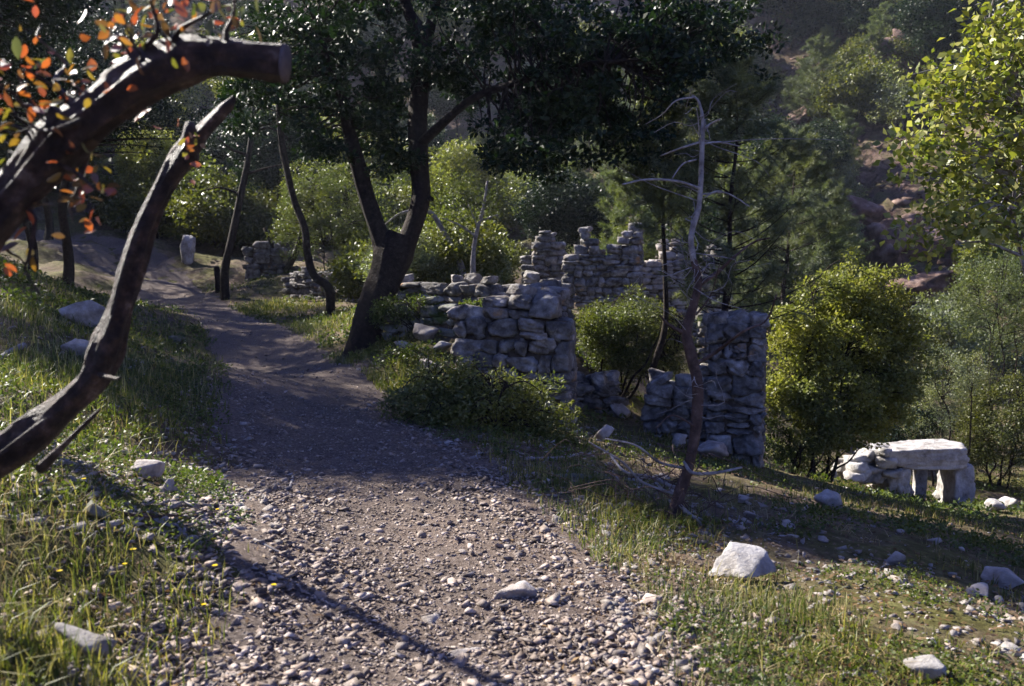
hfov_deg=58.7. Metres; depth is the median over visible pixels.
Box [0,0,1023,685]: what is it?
ground
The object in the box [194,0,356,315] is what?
slender tree
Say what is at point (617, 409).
boulder
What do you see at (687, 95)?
hillside pine
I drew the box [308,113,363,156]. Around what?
hillside tree
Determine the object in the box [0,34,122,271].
shade tree
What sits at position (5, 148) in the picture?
hillside shrub
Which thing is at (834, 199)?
hillside pine
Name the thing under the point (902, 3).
hillside tree
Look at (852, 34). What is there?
hillside shrub
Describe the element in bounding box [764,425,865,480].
leafy bush
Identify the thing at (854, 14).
hillside tree
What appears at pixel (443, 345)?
boulder
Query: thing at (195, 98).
hillside tree
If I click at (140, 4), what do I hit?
hillside pine
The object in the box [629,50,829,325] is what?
young pine
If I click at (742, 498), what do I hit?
stone
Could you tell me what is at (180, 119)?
hillside tree
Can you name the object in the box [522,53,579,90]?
hillside shrub
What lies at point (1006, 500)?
boulder
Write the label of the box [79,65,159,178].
hillside tree
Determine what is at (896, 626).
stone
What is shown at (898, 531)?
stone
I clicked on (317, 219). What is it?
leafy bush
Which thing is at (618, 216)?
hillside pine
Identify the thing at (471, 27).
hillside shrub
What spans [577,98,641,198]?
hillside pine
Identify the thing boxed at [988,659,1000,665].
stone
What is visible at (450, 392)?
dark bush
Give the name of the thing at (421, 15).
hillside shrub
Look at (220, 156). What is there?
hillside tree
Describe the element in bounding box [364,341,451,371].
mossy clump
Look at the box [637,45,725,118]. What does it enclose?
hillside tree
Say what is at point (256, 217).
hillside shrub
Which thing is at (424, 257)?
hillside shrub
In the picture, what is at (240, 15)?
hillside shrub
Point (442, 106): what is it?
hillside tree
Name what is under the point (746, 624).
stone
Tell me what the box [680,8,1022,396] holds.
scree
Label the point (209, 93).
hillside shrub
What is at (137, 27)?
hillside tree
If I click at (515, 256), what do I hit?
hillside shrub
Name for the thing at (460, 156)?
hillside shrub
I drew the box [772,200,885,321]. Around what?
hillside pine
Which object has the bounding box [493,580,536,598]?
boulder
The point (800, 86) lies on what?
hillside shrub
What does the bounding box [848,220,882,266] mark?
hillside shrub
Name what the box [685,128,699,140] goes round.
hillside shrub
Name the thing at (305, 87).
hillside tree
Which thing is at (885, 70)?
hillside shrub
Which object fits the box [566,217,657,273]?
hillside shrub
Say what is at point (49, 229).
shade tree
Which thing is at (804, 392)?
mastic shrub
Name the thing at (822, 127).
hillside tree
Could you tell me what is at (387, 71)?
hillside pine
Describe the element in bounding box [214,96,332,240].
hillside tree
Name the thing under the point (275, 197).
hillside shrub
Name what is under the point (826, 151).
hillside tree
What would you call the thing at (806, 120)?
rock outcrop
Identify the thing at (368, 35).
hillside tree
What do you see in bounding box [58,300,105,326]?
boulder
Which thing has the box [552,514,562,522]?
stone
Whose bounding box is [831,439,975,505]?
stone tomb
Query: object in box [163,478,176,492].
boulder
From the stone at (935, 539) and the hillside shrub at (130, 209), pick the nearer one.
the stone at (935, 539)
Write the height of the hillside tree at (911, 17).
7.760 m
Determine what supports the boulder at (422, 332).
on the ground at (208, 258)
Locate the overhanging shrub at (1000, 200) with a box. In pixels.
[872,0,1023,274]
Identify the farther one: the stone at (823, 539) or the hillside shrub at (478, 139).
the hillside shrub at (478, 139)
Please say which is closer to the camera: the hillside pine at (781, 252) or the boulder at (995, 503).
the boulder at (995, 503)
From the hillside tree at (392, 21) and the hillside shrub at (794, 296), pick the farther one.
the hillside tree at (392, 21)
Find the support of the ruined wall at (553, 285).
on the ground at (208, 258)
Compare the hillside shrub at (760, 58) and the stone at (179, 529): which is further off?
the hillside shrub at (760, 58)
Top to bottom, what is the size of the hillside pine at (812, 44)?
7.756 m
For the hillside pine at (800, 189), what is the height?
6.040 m
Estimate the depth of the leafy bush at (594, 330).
14.90 m
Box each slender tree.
[191,3,320,299]
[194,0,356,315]
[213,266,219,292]
[263,209,305,271]
[375,166,465,281]
[429,170,526,272]
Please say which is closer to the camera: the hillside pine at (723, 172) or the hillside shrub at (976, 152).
the hillside pine at (723, 172)
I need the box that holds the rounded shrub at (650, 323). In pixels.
[572,282,702,394]
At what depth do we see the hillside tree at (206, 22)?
87.34 m
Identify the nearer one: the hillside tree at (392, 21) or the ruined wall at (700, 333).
the ruined wall at (700, 333)
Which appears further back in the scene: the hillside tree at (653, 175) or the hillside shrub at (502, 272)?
the hillside tree at (653, 175)
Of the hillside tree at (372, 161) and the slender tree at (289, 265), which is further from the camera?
the hillside tree at (372, 161)
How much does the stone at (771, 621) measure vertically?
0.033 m
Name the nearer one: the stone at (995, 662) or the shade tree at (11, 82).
the stone at (995, 662)
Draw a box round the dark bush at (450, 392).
[374,349,599,448]
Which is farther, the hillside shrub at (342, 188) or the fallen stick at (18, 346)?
the hillside shrub at (342, 188)
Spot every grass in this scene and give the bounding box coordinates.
[0,255,928,685]
[0,295,238,680]
[226,271,1023,685]
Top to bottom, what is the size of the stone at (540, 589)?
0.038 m
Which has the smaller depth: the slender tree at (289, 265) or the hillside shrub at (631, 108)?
the slender tree at (289, 265)
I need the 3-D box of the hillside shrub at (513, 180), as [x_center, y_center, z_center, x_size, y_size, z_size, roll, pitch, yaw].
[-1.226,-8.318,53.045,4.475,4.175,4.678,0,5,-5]
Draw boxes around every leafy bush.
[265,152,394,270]
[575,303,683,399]
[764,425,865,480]
[858,398,958,447]
[928,242,1023,433]
[937,365,1023,488]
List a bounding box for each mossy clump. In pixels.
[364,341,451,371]
[365,290,460,340]
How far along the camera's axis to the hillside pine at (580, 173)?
37.74 m
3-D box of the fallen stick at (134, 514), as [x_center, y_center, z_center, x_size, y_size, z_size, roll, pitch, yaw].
[-1.886,0.789,4.560,0.819,0.325,0.564,-2,6,-25]
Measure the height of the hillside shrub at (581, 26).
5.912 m
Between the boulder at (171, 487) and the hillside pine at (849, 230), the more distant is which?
the hillside pine at (849, 230)
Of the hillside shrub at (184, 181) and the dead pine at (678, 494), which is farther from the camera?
the hillside shrub at (184, 181)
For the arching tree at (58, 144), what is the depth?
2.26 m
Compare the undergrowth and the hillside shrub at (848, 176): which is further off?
the hillside shrub at (848, 176)
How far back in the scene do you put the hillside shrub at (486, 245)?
20.00 m
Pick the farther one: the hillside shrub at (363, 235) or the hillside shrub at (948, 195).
the hillside shrub at (948, 195)
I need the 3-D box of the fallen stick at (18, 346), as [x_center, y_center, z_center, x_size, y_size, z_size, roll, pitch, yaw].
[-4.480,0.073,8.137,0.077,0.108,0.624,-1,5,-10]
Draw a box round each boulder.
[54,622,117,660]
[58,300,105,326]
[60,338,88,358]
[82,500,110,518]
[129,459,164,478]
[163,336,184,342]
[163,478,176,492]
[394,340,412,350]
[413,323,438,340]
[419,358,440,367]
[421,614,439,624]
[433,341,451,352]
[449,647,480,656]
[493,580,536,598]
[556,473,591,480]
[593,424,614,440]
[609,403,630,418]
[639,593,662,604]
[672,433,686,447]
[697,440,728,457]
[709,542,776,577]
[782,519,795,528]
[813,489,841,510]
[883,551,905,564]
[897,483,914,496]
[903,654,946,679]
[932,490,940,498]
[971,582,988,596]
[981,566,1023,589]
[984,498,1005,511]
[999,496,1019,510]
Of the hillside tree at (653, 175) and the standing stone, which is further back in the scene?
the hillside tree at (653, 175)
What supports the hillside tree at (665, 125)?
on the ground at (208, 258)
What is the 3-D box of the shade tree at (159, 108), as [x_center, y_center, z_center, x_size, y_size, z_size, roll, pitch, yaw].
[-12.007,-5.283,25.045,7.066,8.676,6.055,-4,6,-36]
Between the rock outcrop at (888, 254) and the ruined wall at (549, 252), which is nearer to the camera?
the ruined wall at (549, 252)
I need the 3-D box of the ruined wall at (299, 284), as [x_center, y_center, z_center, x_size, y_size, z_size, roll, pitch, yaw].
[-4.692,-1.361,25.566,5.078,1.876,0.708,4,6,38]
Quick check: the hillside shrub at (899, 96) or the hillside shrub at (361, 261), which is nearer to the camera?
the hillside shrub at (361, 261)
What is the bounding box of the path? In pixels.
[7,228,694,685]
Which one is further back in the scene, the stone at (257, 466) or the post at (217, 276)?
the post at (217, 276)
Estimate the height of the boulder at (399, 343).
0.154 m
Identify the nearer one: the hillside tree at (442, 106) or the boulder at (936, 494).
the boulder at (936, 494)
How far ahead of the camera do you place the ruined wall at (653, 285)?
25.36 m
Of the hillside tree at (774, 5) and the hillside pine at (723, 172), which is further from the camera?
the hillside tree at (774, 5)
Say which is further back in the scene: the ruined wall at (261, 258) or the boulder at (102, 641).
the ruined wall at (261, 258)
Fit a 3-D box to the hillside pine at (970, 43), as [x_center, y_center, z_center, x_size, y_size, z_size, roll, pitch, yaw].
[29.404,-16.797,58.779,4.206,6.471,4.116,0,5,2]
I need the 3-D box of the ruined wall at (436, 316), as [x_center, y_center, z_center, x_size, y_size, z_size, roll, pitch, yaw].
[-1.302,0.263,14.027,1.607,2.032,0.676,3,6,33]
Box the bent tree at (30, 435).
[0,96,235,478]
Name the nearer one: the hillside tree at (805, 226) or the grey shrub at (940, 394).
the grey shrub at (940, 394)
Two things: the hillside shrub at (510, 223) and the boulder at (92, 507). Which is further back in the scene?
the hillside shrub at (510, 223)
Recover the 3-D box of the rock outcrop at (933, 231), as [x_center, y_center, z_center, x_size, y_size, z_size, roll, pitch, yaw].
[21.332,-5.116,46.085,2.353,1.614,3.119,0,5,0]
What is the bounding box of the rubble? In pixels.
[0,303,1023,685]
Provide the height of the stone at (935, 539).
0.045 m
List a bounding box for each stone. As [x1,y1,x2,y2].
[177,527,186,533]
[180,235,195,264]
[187,535,198,542]
[253,464,263,467]
[534,587,544,591]
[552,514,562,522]
[600,525,612,530]
[738,494,749,502]
[742,622,752,627]
[743,511,759,517]
[765,616,779,624]
[818,536,827,542]
[891,623,900,630]
[896,529,904,534]
[927,538,941,544]
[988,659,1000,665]
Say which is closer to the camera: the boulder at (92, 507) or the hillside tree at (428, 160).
the boulder at (92, 507)
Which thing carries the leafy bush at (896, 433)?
on the ground at (208, 258)
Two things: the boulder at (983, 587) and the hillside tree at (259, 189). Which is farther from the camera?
the hillside tree at (259, 189)
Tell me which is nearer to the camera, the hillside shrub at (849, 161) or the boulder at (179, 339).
the boulder at (179, 339)
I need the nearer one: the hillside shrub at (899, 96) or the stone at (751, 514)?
the stone at (751, 514)
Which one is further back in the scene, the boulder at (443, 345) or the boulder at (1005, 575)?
the boulder at (443, 345)
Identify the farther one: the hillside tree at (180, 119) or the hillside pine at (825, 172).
the hillside tree at (180, 119)
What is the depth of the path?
5.73 m
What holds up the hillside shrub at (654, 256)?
on the ground at (208, 258)
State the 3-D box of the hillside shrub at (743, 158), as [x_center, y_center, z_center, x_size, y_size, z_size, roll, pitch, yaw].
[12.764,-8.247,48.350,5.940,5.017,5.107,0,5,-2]
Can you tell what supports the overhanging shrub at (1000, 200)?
on the ground at (208, 258)
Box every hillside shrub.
[0,117,119,191]
[76,166,140,228]
[100,173,198,239]
[157,153,248,245]
[163,169,283,250]
[196,31,273,112]
[212,0,270,38]
[263,171,355,242]
[312,161,372,240]
[316,238,372,302]
[320,176,429,249]
[340,219,398,258]
[354,224,462,282]
[357,223,402,278]
[380,170,445,216]
[395,207,448,232]
[400,0,470,38]
[407,207,517,284]
[422,191,513,279]
[434,138,513,202]
[446,173,524,229]
[451,213,510,283]
[454,127,502,153]
[455,4,542,57]
[492,166,526,223]
[498,238,519,282]
[499,239,531,284]
[504,171,559,233]
[506,146,572,184]
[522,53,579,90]
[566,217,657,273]
[570,16,624,62]
[571,98,645,160]
[647,250,658,260]
[679,84,789,133]
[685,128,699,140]
[691,133,743,184]
[711,141,795,210]
[728,20,773,91]
[731,240,792,330]
[751,63,790,99]
[769,270,814,327]
[783,72,828,106]
[789,260,883,331]
[806,62,892,123]
[811,50,908,117]
[821,30,873,75]
[821,161,872,200]
[840,136,861,178]
[843,25,891,44]
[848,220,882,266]
[864,76,932,134]
[883,26,942,71]
[900,283,1002,363]
[921,42,981,83]
[938,154,1022,213]
[944,318,1023,384]
[948,135,1018,170]
[950,217,1023,284]
[988,108,1023,169]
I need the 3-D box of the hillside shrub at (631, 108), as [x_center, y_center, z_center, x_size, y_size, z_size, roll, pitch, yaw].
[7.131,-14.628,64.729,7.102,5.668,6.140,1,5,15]
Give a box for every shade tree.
[0,0,115,69]
[0,0,124,57]
[0,5,96,116]
[0,8,214,285]
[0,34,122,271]
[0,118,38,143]
[28,33,122,239]
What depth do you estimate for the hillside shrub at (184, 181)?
36.78 m
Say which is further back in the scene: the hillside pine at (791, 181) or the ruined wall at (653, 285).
the hillside pine at (791, 181)
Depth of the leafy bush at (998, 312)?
23.85 m
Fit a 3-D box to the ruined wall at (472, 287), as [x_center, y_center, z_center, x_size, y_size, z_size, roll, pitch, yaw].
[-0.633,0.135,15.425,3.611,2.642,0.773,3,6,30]
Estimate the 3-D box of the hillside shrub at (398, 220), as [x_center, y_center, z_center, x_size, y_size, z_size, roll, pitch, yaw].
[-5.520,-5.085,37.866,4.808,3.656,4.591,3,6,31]
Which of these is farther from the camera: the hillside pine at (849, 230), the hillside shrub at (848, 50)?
the hillside shrub at (848, 50)
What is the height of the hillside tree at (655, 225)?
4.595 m
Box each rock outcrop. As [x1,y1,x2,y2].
[785,106,812,129]
[841,193,888,225]
[855,213,937,272]
[869,28,931,83]
[884,270,961,313]
[922,226,958,253]
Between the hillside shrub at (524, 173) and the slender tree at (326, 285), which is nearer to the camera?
the slender tree at (326, 285)
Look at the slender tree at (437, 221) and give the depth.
19.95 m
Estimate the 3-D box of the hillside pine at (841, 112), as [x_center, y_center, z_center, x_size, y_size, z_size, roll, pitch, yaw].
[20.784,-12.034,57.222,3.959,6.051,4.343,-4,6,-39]
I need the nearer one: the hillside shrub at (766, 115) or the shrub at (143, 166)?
the shrub at (143, 166)
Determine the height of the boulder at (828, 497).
0.205 m
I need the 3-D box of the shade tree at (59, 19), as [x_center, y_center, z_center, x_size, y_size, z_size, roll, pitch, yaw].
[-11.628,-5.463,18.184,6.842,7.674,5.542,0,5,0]
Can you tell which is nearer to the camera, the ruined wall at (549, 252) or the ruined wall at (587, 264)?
the ruined wall at (587, 264)
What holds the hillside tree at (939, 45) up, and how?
on the ground at (208, 258)
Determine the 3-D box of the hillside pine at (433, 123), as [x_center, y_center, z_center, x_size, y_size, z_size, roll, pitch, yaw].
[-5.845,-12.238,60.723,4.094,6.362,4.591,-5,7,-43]
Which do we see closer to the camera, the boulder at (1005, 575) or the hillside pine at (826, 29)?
the boulder at (1005, 575)
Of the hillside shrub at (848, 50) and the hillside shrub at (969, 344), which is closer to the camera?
the hillside shrub at (969, 344)
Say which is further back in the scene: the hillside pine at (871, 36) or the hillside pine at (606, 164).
the hillside pine at (871, 36)
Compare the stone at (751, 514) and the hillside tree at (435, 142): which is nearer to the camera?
the stone at (751, 514)
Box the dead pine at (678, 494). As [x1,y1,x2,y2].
[540,83,841,524]
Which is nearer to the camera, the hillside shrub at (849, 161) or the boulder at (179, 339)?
the boulder at (179, 339)
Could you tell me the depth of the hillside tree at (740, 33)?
73.32 m
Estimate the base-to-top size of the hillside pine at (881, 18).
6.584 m
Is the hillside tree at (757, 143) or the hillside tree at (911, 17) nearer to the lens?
the hillside tree at (757, 143)
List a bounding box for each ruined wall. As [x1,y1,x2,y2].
[241,241,287,281]
[281,266,358,301]
[379,294,458,340]
[396,273,575,355]
[446,284,578,425]
[520,230,567,283]
[523,270,570,316]
[561,223,644,315]
[576,370,629,416]
[640,363,712,444]
[641,238,697,332]
[692,245,735,360]
[702,309,769,467]
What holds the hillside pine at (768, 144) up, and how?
on the ground at (208, 258)
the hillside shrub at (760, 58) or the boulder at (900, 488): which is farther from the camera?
the hillside shrub at (760, 58)
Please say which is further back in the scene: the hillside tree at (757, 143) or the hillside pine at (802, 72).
the hillside pine at (802, 72)
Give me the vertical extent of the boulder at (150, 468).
0.098 m
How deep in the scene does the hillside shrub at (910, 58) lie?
66.53 m
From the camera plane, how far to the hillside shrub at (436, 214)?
23.38 m
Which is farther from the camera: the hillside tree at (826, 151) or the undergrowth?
the hillside tree at (826, 151)
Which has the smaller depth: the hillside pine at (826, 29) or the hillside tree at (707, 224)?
the hillside tree at (707, 224)
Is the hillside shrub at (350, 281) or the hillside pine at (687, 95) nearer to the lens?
the hillside shrub at (350, 281)
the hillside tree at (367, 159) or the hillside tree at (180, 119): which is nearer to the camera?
the hillside tree at (367, 159)
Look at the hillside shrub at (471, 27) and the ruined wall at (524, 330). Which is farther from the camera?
the hillside shrub at (471, 27)
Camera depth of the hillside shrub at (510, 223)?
47.14 m
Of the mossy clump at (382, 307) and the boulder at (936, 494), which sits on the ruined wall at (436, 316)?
the mossy clump at (382, 307)
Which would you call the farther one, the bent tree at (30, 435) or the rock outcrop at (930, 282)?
the rock outcrop at (930, 282)
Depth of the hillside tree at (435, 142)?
50.36 m
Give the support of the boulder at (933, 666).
on the ground at (208, 258)
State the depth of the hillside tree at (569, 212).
30.96 m
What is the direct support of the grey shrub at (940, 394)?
on the ground at (208, 258)
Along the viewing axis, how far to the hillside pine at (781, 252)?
30.82 m
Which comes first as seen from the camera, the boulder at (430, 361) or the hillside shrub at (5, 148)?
the boulder at (430, 361)
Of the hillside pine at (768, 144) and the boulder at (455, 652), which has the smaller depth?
the boulder at (455, 652)
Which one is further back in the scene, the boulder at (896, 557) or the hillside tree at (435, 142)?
the hillside tree at (435, 142)
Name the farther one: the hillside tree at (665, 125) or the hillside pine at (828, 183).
the hillside tree at (665, 125)
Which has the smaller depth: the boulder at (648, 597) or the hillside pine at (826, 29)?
the boulder at (648, 597)
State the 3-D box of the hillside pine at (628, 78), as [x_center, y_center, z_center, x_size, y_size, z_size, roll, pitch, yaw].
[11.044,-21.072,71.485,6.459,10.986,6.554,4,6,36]
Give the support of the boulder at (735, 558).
on the ground at (208, 258)
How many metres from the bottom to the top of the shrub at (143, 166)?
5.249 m
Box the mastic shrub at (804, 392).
[763,246,948,482]
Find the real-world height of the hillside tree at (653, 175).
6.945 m
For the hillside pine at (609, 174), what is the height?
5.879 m
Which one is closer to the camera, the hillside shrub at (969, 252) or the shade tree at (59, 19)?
the shade tree at (59, 19)
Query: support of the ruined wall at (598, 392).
on the ground at (208, 258)
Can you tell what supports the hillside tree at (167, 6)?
on the ground at (208, 258)
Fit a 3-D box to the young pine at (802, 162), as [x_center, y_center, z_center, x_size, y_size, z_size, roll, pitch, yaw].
[7.663,-2.487,24.945,3.890,7.057,3.996,3,6,29]
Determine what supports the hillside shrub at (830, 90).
on the ground at (208, 258)
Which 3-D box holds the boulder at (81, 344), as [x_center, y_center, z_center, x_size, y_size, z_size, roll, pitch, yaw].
[-4.109,0.056,8.651,0.432,0.202,0.196,2,5,21]
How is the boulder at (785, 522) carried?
on the ground at (208, 258)
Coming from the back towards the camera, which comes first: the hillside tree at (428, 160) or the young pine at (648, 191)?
the hillside tree at (428, 160)
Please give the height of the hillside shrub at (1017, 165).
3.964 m
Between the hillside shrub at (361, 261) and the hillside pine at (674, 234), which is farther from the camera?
the hillside pine at (674, 234)
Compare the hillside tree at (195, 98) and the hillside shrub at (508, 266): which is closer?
the hillside shrub at (508, 266)
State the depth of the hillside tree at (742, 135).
55.79 m
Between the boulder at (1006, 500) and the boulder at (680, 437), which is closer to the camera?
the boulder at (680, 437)
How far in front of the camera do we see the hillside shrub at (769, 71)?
73.99 m
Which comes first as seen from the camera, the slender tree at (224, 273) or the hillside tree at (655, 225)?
the slender tree at (224, 273)
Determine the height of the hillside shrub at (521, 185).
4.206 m
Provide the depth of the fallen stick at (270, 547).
4.56 m
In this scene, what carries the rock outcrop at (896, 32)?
on the ground at (208, 258)
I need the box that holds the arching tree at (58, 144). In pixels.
[0,0,291,294]
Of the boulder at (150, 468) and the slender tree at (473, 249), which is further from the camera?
the slender tree at (473, 249)
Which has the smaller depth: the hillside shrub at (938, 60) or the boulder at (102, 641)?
the boulder at (102, 641)
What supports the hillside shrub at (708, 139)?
on the ground at (208, 258)
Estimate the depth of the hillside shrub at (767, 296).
29.84 m
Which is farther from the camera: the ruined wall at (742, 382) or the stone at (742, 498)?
the ruined wall at (742, 382)
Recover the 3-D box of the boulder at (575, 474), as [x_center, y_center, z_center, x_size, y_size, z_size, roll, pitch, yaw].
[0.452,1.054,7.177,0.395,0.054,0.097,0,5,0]
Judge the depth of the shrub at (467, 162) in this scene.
41.44 m
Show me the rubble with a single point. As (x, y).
(686, 669)
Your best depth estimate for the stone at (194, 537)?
4.33 m
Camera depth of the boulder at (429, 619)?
4.04 m
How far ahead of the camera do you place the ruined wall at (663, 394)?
12.51 m
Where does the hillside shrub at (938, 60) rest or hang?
on the ground at (208, 258)
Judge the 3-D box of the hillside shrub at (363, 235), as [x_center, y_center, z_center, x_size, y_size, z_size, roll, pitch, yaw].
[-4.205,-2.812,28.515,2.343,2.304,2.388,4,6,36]
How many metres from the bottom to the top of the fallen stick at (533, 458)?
0.236 m
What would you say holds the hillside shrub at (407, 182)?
on the ground at (208, 258)
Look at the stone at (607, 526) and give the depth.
5.77 m
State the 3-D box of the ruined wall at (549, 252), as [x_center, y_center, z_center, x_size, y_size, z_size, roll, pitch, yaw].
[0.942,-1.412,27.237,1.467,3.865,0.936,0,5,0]
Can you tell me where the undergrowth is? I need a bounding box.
[0,253,1023,685]
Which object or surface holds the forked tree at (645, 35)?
on the ground at (208, 258)
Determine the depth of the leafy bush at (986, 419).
19.97 m
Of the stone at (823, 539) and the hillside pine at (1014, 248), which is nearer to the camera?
the stone at (823, 539)
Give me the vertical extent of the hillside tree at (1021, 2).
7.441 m
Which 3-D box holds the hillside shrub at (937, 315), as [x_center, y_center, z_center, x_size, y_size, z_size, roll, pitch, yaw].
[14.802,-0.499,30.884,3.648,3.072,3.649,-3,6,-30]
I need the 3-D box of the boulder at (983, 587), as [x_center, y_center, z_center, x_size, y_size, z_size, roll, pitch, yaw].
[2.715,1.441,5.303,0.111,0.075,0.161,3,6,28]
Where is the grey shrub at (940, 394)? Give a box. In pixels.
[898,341,998,485]
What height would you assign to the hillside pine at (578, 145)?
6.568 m
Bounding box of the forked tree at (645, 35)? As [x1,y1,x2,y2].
[199,0,791,358]
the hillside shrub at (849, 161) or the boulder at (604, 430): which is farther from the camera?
the hillside shrub at (849, 161)
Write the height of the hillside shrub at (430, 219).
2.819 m
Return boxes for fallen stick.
[0,342,26,358]
[48,467,214,517]
[253,538,291,557]
[524,452,582,459]
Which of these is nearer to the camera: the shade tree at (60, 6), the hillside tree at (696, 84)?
the shade tree at (60, 6)
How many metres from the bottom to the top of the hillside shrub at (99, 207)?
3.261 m
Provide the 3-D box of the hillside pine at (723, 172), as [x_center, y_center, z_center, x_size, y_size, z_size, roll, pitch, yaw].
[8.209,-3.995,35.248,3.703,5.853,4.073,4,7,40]
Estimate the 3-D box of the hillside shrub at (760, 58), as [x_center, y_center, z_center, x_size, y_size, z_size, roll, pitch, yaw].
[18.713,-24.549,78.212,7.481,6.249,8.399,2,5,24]
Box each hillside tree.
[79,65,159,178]
[102,12,174,45]
[103,0,180,28]
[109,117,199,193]
[110,92,188,148]
[134,30,204,113]
[175,113,261,187]
[180,0,221,23]
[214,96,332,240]
[236,162,270,203]
[272,80,337,119]
[287,132,372,238]
[294,2,394,75]
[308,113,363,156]
[334,0,406,72]
[358,132,409,192]
[379,142,436,188]
[389,110,452,164]
[428,56,492,138]
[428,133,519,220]
[510,164,618,252]
[611,125,729,204]
[626,106,694,156]
[633,189,706,234]
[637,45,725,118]
[654,196,766,286]
[705,107,772,165]
[721,29,747,65]
[731,0,817,47]
[741,114,812,165]
[759,202,836,269]
[797,116,854,165]
[803,131,851,174]
[829,0,892,36]
[890,0,990,83]
[891,0,934,26]
[908,0,1002,61]
[955,28,1023,107]
[989,0,1023,11]
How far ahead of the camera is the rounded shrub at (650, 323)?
15.13 m
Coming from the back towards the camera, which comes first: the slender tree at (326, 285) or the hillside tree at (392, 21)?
the hillside tree at (392, 21)
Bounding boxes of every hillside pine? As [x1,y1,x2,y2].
[82,0,176,46]
[355,60,408,130]
[427,113,450,149]
[547,157,615,253]
[561,99,615,180]
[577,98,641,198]
[590,175,665,260]
[593,146,668,232]
[620,18,661,105]
[636,1,719,134]
[643,173,737,270]
[695,165,761,249]
[704,179,812,302]
[748,141,808,211]
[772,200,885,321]
[774,161,803,230]
[779,58,820,110]
[780,33,847,128]
[788,162,864,234]
[791,157,843,191]
[791,205,868,293]
[801,185,876,268]
[806,23,841,75]
[810,177,875,271]
[826,103,873,169]
[848,31,903,75]
[853,1,900,56]
[938,33,978,125]
[964,207,1023,359]
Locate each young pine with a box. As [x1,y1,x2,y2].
[609,90,697,382]
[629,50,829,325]
[721,121,860,368]
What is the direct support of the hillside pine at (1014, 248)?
on the ground at (208, 258)
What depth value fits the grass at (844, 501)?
8.01 m
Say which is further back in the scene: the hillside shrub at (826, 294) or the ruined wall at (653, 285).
the hillside shrub at (826, 294)
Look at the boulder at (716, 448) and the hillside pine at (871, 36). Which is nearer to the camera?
the boulder at (716, 448)
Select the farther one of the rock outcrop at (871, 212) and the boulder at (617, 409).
the rock outcrop at (871, 212)

